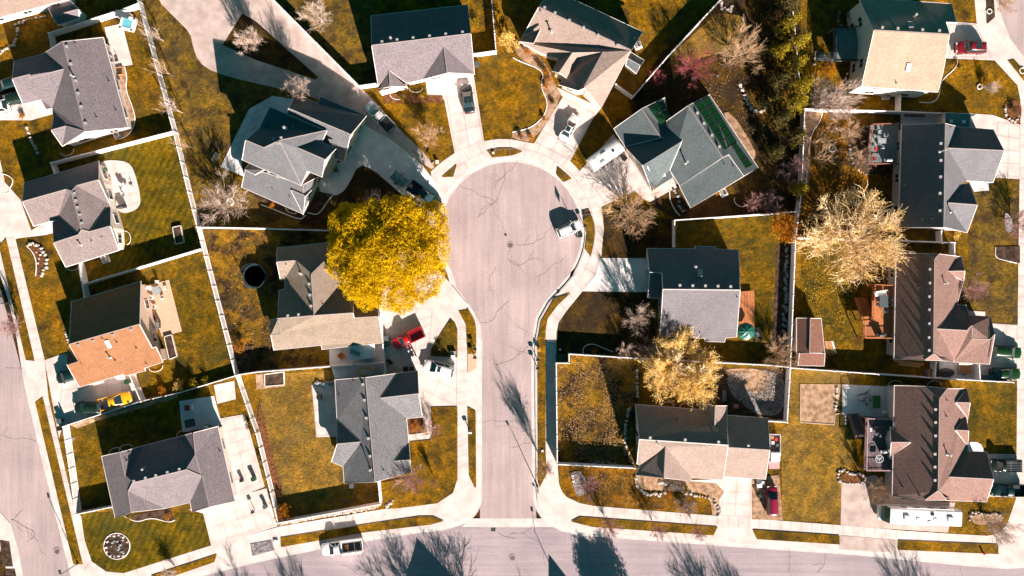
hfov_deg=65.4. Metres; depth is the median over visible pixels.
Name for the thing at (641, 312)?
bare tree
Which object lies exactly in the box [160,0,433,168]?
paved driveway
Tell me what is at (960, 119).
garden shed
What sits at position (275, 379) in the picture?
raised bed
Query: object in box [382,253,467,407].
driveway
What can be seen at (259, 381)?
planting bed
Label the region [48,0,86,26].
garden shed
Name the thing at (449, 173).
lawn
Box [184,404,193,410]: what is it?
toy car
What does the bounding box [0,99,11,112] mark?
van
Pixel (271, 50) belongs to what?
lawn
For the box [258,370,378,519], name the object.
lawn
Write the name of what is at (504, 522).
concrete gutter
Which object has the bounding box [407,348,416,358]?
quad bike
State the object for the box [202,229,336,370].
lawn
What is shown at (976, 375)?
vinyl fence
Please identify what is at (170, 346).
raised bed
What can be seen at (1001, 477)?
driveway
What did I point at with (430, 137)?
bare tree
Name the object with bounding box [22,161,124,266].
house
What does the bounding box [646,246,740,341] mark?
house
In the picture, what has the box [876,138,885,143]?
garden table
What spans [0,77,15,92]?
sedan
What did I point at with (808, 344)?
garden shed
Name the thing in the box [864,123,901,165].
deck
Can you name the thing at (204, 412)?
patio
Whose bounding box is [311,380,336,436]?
patio
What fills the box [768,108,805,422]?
vinyl fence
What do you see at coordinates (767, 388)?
pebbles
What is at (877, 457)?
garden table
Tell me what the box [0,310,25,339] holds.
bare tree
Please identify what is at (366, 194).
bare tree
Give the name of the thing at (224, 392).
patio
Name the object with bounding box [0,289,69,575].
street
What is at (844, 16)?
shrub
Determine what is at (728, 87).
fallen leaves
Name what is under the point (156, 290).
garden table
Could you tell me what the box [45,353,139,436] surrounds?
driveway
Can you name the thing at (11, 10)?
house
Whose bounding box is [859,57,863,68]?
window
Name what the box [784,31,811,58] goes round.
olive conifer
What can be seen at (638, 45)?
air conditioner
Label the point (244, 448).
patio
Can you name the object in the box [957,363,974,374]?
utility trailer
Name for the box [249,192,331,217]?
planting bed
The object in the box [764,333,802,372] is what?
bare tree
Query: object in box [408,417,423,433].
planting bed
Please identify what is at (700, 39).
lawn
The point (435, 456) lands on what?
lawn
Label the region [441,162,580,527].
street
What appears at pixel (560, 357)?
storage box
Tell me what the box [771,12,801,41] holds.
olive conifer
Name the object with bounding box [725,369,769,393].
planting bed
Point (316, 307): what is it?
house
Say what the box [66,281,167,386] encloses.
house
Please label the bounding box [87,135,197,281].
lawn
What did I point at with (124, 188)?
garden table
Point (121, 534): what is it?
bed edging
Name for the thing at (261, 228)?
vinyl fence
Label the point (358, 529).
lawn
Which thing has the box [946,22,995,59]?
driveway
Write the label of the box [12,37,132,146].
house
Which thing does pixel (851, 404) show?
patio
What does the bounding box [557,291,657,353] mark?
lawn
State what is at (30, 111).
driveway
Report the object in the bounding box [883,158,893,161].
barbecue
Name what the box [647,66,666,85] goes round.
bare shrub
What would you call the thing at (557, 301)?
lawn
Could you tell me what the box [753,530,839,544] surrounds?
lawn
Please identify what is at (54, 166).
vinyl fence
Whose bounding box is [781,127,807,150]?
olive conifer
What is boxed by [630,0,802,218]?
lawn
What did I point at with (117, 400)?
pickup truck
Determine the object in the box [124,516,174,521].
bed edging
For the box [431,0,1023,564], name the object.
sidewalk
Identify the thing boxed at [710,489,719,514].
planting bed
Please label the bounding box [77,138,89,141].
window
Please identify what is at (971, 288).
bare tree
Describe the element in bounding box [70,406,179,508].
lawn
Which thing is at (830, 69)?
shrub
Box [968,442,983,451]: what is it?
walkway
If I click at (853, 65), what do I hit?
window
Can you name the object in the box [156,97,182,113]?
bare tree
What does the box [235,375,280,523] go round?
vinyl fence
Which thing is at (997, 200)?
lawn
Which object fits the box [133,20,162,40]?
bare tree
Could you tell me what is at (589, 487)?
bare tree
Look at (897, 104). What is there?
vinyl fence
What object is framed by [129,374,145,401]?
vinyl fence
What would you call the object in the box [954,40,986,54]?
suv
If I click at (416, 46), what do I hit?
house
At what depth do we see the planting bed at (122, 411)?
126.76 m
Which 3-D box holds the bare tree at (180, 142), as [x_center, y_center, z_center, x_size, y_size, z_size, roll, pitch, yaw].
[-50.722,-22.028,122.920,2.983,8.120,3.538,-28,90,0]
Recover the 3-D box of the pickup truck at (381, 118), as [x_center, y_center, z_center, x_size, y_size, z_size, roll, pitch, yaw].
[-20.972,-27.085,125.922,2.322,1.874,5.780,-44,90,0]
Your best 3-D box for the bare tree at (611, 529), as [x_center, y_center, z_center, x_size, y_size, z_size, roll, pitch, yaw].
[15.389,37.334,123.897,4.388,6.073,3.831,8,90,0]
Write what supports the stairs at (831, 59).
on the terrain at (662, 24)
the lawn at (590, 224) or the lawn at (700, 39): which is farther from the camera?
the lawn at (700, 39)
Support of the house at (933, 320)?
on the terrain at (662, 24)
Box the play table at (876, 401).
[872,395,880,407]
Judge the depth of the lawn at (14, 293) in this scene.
126.74 m
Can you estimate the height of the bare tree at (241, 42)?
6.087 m
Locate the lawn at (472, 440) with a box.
[468,407,475,486]
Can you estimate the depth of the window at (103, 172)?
125.15 m
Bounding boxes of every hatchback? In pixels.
[55,370,74,383]
[555,220,581,238]
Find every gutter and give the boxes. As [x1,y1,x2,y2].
[0,0,1023,575]
[462,518,551,526]
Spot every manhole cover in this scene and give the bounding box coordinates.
[53,548,60,554]
[507,241,513,248]
[509,554,515,561]
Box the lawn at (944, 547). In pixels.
[898,540,997,553]
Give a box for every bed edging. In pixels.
[27,247,36,275]
[103,533,129,559]
[118,67,134,138]
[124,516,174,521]
[261,204,305,218]
[512,57,546,132]
[583,344,612,351]
[799,384,841,424]
[806,112,822,183]
[919,60,957,102]
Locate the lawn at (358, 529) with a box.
[281,516,442,546]
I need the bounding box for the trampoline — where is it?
[239,263,267,288]
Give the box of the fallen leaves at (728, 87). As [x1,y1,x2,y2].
[650,6,781,185]
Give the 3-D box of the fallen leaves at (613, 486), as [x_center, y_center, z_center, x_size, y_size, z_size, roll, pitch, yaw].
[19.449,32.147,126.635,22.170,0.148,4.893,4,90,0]
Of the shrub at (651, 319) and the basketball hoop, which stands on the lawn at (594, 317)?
the shrub at (651, 319)
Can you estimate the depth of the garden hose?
126.72 m
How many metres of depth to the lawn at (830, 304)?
126.83 m
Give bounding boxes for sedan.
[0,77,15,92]
[74,401,103,414]
[460,83,474,113]
[558,113,580,142]
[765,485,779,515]
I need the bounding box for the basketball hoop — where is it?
[574,228,582,236]
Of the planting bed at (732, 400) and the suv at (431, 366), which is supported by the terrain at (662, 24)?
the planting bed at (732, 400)
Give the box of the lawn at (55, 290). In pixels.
[16,238,94,367]
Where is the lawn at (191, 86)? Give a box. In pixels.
[142,0,230,226]
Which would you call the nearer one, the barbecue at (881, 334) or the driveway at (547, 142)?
the barbecue at (881, 334)
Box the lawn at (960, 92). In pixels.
[902,59,1017,115]
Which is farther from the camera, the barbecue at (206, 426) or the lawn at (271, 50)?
the lawn at (271, 50)
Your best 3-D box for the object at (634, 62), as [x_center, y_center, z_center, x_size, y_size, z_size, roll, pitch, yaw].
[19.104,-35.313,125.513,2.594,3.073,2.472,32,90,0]
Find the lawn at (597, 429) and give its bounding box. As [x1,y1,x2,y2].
[557,355,636,466]
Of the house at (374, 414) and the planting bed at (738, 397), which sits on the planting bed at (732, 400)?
the planting bed at (738, 397)
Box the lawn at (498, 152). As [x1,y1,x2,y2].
[488,148,521,157]
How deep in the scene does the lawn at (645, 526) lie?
126.72 m
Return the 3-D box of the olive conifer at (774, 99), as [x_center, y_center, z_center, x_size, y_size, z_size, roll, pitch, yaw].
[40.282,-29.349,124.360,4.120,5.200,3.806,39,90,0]
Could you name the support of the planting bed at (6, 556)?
on the sidewalk at (6, 533)
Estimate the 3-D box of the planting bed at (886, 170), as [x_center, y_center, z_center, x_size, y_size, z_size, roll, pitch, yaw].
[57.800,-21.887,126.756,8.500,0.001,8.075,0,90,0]
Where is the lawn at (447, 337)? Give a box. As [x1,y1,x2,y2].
[431,319,456,356]
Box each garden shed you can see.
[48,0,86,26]
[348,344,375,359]
[793,318,824,365]
[937,112,969,126]
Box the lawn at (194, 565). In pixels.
[151,554,216,575]
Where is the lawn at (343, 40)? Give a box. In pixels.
[276,0,375,84]
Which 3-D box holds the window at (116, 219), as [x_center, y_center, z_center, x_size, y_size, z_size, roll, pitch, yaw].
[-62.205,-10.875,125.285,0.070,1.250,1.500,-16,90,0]
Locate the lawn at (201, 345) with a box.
[128,251,233,397]
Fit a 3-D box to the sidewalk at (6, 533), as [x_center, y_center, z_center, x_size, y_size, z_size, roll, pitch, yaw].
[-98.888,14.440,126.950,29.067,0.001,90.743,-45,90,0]
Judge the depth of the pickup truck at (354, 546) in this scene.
125.91 m
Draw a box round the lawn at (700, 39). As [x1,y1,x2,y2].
[670,13,743,79]
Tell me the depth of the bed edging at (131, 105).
126.73 m
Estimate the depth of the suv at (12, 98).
125.33 m
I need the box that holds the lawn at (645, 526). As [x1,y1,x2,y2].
[571,517,716,534]
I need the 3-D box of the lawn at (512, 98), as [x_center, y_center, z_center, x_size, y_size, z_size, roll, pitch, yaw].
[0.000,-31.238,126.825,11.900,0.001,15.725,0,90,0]
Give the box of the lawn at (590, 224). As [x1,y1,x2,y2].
[584,215,594,256]
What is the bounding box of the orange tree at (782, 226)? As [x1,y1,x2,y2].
[768,210,802,243]
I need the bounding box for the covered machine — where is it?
[936,368,954,377]
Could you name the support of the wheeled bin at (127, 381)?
on the driveway at (55, 365)
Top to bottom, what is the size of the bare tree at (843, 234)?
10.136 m
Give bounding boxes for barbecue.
[116,204,126,208]
[155,319,160,329]
[201,425,211,428]
[876,333,886,336]
[879,449,889,453]
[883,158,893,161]
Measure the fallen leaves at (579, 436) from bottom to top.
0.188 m
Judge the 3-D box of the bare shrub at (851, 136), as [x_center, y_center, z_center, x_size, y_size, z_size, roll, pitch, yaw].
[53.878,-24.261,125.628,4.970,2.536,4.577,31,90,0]
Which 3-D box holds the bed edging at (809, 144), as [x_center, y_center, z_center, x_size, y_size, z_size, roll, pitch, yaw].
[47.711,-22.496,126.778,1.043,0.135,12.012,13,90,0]
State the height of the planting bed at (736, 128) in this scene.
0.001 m
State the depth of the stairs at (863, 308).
125.45 m
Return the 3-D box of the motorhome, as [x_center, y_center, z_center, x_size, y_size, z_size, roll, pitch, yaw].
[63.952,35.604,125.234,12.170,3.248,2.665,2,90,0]
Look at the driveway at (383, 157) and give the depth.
126.81 m
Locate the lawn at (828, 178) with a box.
[798,112,900,239]
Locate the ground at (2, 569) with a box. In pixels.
[0,276,540,575]
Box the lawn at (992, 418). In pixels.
[965,380,1016,453]
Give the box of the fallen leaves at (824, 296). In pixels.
[801,247,853,362]
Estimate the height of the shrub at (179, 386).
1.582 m
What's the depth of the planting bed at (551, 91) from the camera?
126.77 m
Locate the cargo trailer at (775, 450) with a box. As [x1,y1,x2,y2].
[769,433,780,468]
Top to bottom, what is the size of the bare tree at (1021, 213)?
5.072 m
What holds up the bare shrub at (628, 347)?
on the terrain at (662, 24)
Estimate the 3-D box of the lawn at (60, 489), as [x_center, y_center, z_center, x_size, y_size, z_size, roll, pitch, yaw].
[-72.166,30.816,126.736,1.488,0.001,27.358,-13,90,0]
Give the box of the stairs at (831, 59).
[816,52,833,60]
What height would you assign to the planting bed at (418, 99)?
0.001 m
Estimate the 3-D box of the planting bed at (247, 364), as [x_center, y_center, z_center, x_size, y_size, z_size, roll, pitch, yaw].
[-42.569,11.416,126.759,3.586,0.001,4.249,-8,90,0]
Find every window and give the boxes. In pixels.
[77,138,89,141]
[101,170,107,179]
[107,190,113,199]
[113,214,119,223]
[117,234,121,243]
[144,299,149,308]
[151,332,156,341]
[852,62,855,73]
[858,16,862,27]
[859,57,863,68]
[890,268,894,277]
[895,173,898,182]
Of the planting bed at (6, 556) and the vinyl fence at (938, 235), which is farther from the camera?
the planting bed at (6, 556)
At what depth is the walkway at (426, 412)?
126.81 m
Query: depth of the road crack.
126.97 m
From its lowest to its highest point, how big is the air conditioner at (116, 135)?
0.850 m
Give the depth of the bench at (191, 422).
126.39 m
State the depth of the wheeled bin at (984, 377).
125.83 m
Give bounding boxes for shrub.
[158,384,167,396]
[172,378,182,391]
[187,377,197,387]
[200,375,210,383]
[232,338,248,353]
[273,503,292,521]
[421,420,442,438]
[471,18,478,26]
[523,48,530,56]
[616,344,635,361]
[632,335,657,360]
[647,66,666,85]
[647,314,655,325]
[744,192,761,211]
[752,189,784,217]
[776,154,805,184]
[822,59,836,75]
[833,8,848,22]
[840,119,864,145]
[844,145,877,172]
[953,231,960,240]
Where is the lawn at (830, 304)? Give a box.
[795,240,863,367]
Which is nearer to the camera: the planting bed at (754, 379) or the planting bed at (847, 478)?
the planting bed at (847, 478)
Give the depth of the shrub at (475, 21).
126.18 m
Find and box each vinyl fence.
[47,2,141,47]
[50,130,177,173]
[62,425,111,515]
[66,376,234,425]
[78,248,201,297]
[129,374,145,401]
[137,0,238,375]
[198,227,328,230]
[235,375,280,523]
[236,361,385,375]
[273,0,379,88]
[278,481,381,523]
[379,305,386,374]
[473,0,496,57]
[555,353,789,468]
[614,0,720,99]
[672,210,800,246]
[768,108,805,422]
[788,0,799,81]
[791,367,1013,382]
[797,237,955,255]
[800,94,900,113]
[897,111,974,116]
[930,361,936,377]
[935,230,942,241]
[973,364,980,380]
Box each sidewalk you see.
[0,163,476,575]
[0,513,22,575]
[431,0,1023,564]
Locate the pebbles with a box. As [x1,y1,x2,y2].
[729,372,783,413]
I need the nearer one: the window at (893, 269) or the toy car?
the window at (893, 269)
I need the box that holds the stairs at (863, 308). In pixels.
[854,297,872,318]
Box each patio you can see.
[100,160,139,212]
[104,24,132,66]
[148,280,181,335]
[179,396,221,431]
[214,381,235,403]
[220,414,264,497]
[221,96,292,175]
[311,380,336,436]
[329,343,382,364]
[331,363,383,377]
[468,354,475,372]
[842,384,886,417]
[901,112,943,124]
[939,361,973,378]
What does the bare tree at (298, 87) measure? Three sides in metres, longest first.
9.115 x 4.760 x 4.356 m
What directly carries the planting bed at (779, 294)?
on the lawn at (754, 239)
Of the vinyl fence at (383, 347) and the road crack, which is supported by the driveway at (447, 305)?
the vinyl fence at (383, 347)
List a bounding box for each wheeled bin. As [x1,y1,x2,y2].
[56,418,64,423]
[124,379,130,383]
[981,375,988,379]
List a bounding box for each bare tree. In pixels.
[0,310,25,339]
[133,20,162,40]
[141,58,173,76]
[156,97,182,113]
[160,567,176,575]
[169,130,192,150]
[192,169,248,225]
[232,26,261,55]
[243,26,263,47]
[281,73,309,102]
[296,0,332,32]
[362,188,381,206]
[392,462,425,495]
[411,121,445,148]
[428,478,436,487]
[533,457,554,480]
[573,474,600,504]
[592,179,664,242]
[599,516,624,538]
[622,303,655,336]
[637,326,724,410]
[649,523,665,542]
[674,42,717,89]
[675,494,698,520]
[688,522,706,540]
[717,18,767,73]
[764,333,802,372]
[789,182,912,292]
[804,75,840,108]
[808,136,850,166]
[809,123,841,167]
[812,76,868,133]
[860,477,899,508]
[961,271,991,301]
[982,81,1000,93]
[984,508,1023,548]
[992,0,1019,13]
[1004,208,1023,241]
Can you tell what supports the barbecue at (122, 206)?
on the patio at (115, 178)
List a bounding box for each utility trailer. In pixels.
[389,169,408,187]
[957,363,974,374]
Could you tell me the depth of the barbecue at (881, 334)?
123.55 m
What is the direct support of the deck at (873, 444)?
on the terrain at (662, 24)
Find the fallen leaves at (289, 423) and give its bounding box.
[269,382,319,484]
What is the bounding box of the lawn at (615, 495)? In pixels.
[558,466,711,511]
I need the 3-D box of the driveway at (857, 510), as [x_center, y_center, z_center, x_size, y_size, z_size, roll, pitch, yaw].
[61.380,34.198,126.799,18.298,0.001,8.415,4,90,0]
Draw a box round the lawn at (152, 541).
[81,512,210,572]
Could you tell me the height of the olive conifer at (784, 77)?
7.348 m
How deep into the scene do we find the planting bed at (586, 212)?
126.72 m
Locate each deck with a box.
[738,291,754,328]
[827,26,859,64]
[855,284,894,338]
[857,415,892,470]
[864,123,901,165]
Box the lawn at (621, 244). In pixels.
[602,212,674,257]
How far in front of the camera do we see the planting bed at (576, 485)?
126.74 m
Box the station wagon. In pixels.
[988,367,1020,380]
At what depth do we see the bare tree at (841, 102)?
122.39 m
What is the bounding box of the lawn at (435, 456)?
[379,407,456,508]
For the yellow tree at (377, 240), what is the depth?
118.15 m
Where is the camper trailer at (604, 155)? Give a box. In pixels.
[586,139,624,171]
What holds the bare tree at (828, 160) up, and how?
on the planting bed at (811, 122)
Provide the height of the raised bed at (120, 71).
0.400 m
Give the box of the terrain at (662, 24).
[0,0,1019,535]
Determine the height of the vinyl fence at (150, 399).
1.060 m
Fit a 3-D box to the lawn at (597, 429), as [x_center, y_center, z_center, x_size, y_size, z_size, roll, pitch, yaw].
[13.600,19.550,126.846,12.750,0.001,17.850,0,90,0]
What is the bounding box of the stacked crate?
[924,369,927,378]
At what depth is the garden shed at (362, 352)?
124.59 m
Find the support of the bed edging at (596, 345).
on the lawn at (594, 317)
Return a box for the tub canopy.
[115,10,133,20]
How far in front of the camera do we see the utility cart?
126.11 m
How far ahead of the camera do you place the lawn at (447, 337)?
126.72 m
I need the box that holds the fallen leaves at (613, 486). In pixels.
[570,472,682,508]
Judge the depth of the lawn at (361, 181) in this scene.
126.85 m
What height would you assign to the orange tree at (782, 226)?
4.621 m
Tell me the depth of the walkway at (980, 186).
126.78 m
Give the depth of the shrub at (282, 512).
125.44 m
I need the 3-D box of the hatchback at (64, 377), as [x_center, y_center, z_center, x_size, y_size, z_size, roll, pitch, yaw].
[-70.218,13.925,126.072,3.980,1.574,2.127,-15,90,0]
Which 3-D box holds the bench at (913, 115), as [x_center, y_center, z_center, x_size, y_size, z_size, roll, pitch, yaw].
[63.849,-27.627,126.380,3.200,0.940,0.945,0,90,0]
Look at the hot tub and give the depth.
126.04 m
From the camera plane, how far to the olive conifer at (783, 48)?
123.84 m
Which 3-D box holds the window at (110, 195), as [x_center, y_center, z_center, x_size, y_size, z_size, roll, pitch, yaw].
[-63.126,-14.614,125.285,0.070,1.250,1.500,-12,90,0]
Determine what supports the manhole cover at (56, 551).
on the street at (24, 487)
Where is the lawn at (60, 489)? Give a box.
[35,397,82,563]
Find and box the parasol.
[737,323,754,339]
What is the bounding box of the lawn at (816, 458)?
[782,369,853,522]
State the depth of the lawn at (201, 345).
126.85 m
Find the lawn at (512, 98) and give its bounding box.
[475,44,547,140]
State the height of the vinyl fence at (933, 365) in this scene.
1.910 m
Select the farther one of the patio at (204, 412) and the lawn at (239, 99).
the lawn at (239, 99)
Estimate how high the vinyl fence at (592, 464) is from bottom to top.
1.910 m
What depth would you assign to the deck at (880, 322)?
124.60 m
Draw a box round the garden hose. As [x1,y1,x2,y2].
[357,367,372,376]
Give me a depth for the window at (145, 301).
125.20 m
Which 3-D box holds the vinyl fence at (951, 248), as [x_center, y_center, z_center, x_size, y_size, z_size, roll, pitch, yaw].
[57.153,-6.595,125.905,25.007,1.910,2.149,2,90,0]
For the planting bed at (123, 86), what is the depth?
126.76 m
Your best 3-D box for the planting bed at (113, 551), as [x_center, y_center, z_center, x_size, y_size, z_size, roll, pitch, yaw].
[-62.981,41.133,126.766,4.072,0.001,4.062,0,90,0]
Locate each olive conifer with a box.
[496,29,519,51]
[755,87,781,115]
[759,141,787,164]
[764,7,785,29]
[765,41,792,67]
[766,71,792,96]
[768,107,793,131]
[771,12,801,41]
[774,0,802,17]
[779,53,808,81]
[779,92,808,119]
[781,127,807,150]
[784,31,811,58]
[786,180,808,202]
[788,75,815,96]
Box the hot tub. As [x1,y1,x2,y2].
[119,16,137,32]
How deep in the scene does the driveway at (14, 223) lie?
126.79 m
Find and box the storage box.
[556,354,564,360]
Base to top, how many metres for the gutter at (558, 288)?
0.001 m
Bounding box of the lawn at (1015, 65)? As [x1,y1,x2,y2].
[1009,59,1023,79]
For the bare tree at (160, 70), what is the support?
on the lawn at (191, 86)
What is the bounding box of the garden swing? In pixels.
[872,289,887,296]
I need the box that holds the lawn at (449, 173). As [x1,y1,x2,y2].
[442,164,456,176]
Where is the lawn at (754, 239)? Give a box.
[678,214,793,365]
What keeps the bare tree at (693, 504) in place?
on the lawn at (615, 495)
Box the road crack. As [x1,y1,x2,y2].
[2,162,960,575]
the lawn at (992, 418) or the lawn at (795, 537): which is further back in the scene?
the lawn at (992, 418)
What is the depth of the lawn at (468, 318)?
126.73 m
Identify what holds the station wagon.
on the driveway at (1012, 339)
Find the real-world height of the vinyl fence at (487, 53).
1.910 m
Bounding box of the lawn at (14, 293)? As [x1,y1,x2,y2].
[0,238,34,360]
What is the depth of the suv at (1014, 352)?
125.54 m
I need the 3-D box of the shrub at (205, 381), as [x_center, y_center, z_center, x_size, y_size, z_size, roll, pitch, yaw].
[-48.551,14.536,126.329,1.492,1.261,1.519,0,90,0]
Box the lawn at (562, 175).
[556,166,571,181]
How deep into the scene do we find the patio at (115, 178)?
126.79 m
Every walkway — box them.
[409,406,431,441]
[691,479,720,487]
[968,311,984,315]
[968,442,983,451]
[970,182,988,191]
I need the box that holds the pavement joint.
[9,28,1023,573]
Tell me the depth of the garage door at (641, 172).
125.74 m
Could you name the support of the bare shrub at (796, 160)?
on the lawn at (758, 180)
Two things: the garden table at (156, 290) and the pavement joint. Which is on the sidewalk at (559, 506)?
the pavement joint
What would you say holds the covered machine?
on the patio at (947, 364)
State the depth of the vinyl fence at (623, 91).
125.07 m
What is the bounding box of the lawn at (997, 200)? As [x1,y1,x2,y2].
[969,179,1018,322]
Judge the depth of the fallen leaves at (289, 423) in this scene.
126.64 m
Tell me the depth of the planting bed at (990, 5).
126.74 m
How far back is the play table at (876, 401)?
126.26 m
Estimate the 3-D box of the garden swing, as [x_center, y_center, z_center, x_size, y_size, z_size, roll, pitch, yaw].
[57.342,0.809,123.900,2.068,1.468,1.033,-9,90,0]
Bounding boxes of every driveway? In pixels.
[0,103,52,119]
[0,177,52,241]
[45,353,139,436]
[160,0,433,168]
[189,489,276,545]
[319,124,442,225]
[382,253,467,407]
[426,74,483,153]
[534,88,599,161]
[579,134,675,205]
[583,258,649,291]
[713,517,756,542]
[719,477,751,518]
[751,475,782,519]
[840,535,897,552]
[841,475,954,532]
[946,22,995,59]
[968,113,1020,178]
[980,324,1018,379]
[988,454,1016,496]
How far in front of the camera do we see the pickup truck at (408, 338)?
125.81 m
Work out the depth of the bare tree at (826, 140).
124.87 m
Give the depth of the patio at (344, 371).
126.78 m
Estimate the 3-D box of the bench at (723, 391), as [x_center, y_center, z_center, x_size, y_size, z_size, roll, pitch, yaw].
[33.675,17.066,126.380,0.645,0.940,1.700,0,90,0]
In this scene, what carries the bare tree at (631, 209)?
on the lawn at (621, 244)
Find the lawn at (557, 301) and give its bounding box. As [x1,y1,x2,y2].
[538,293,569,486]
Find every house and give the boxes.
[0,0,75,23]
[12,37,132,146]
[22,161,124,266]
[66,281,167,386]
[101,426,237,517]
[241,94,366,214]
[270,242,382,349]
[331,371,422,482]
[371,4,474,95]
[519,0,642,108]
[613,94,757,207]
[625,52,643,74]
[635,403,769,481]
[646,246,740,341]
[846,0,956,97]
[885,384,993,501]
[886,253,994,364]
[891,123,1003,232]
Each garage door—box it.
[452,74,469,78]
[584,93,596,105]
[640,170,649,186]
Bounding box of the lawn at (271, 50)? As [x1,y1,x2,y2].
[223,14,317,79]
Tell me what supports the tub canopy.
on the terrain at (662, 24)
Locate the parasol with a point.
(745, 331)
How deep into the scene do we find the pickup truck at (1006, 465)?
125.82 m
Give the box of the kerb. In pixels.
[0,0,1023,575]
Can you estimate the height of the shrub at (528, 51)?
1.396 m
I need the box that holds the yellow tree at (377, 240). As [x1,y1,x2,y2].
[325,193,451,315]
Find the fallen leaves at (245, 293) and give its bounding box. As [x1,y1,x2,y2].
[210,234,274,365]
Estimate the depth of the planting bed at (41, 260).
126.77 m
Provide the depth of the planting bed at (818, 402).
126.77 m
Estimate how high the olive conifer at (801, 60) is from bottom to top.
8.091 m
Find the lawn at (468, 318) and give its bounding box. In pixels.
[459,309,475,352]
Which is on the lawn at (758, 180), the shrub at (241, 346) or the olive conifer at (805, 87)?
the olive conifer at (805, 87)
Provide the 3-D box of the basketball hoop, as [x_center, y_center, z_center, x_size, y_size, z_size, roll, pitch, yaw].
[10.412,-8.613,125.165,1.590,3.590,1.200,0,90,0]
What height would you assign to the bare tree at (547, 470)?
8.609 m
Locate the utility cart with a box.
[619,154,627,160]
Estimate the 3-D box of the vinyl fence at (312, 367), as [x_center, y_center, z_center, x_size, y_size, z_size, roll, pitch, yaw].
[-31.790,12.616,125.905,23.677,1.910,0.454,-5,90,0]
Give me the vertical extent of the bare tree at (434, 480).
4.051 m
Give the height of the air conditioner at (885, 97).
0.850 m
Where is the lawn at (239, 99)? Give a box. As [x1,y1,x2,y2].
[160,76,316,228]
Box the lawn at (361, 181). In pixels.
[299,165,421,234]
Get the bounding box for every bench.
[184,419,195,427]
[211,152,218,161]
[722,390,725,400]
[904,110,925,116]
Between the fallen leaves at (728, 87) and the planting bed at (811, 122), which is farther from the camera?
the planting bed at (811, 122)
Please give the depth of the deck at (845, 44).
124.40 m
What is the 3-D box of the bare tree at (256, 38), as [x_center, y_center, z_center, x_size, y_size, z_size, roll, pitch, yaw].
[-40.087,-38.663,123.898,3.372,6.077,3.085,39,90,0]
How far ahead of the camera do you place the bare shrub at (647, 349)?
124.91 m
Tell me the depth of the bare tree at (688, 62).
123.78 m
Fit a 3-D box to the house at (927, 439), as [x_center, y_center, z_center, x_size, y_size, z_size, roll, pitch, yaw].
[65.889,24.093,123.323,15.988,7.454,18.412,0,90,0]
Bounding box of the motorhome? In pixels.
[877,504,961,525]
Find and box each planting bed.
[0,540,12,566]
[5,569,15,575]
[28,244,45,276]
[71,394,177,428]
[103,534,128,558]
[115,66,133,139]
[126,509,173,522]
[233,345,254,373]
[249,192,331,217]
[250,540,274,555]
[256,371,284,388]
[257,402,281,508]
[278,505,378,525]
[384,94,442,102]
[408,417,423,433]
[512,42,560,141]
[573,471,586,495]
[583,209,590,217]
[636,476,723,498]
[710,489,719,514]
[718,368,785,418]
[724,112,754,158]
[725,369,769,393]
[727,370,784,415]
[771,243,790,365]
[801,384,841,423]
[803,112,821,191]
[838,472,865,482]
[849,125,900,175]
[971,513,1002,524]
[987,0,994,23]
[996,246,1019,262]
[1004,100,1021,123]
[1004,213,1012,232]
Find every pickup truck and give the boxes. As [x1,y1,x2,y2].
[97,391,133,410]
[321,538,363,556]
[364,101,395,133]
[391,326,425,349]
[406,180,441,206]
[989,458,1021,472]
[989,483,1023,497]
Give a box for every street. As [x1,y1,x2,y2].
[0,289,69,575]
[205,523,1023,575]
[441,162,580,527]
[998,0,1023,56]
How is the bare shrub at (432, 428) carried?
on the lawn at (435, 456)
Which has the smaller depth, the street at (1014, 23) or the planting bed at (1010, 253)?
the planting bed at (1010, 253)
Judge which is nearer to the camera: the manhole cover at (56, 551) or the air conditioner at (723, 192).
the air conditioner at (723, 192)
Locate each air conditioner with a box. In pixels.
[100,254,110,263]
[113,132,122,139]
[634,41,642,50]
[719,188,727,197]
[882,95,889,99]
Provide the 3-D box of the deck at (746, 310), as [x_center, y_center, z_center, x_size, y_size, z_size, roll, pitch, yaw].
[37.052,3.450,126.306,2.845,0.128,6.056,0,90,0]
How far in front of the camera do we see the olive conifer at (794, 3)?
124.15 m
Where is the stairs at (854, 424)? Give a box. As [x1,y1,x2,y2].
[848,413,866,437]
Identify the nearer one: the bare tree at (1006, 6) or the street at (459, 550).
the bare tree at (1006, 6)
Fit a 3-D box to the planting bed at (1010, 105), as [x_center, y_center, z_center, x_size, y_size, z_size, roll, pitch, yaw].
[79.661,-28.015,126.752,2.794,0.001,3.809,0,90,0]
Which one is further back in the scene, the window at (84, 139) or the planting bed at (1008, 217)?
the planting bed at (1008, 217)
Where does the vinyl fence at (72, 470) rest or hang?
on the lawn at (93, 443)
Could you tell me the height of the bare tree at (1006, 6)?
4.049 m
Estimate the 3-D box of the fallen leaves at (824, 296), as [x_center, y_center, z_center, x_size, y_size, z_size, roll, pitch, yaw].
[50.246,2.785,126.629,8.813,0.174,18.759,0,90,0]
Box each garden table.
[122,186,127,191]
[152,286,160,294]
[874,455,881,461]
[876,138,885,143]
[878,295,887,307]
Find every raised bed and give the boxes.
[115,66,123,75]
[164,334,177,359]
[172,225,184,243]
[264,372,284,386]
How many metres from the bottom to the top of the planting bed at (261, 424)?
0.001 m
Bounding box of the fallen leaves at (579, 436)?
[559,362,633,459]
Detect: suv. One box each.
[0,91,21,105]
[422,359,455,377]
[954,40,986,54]
[991,345,1021,359]

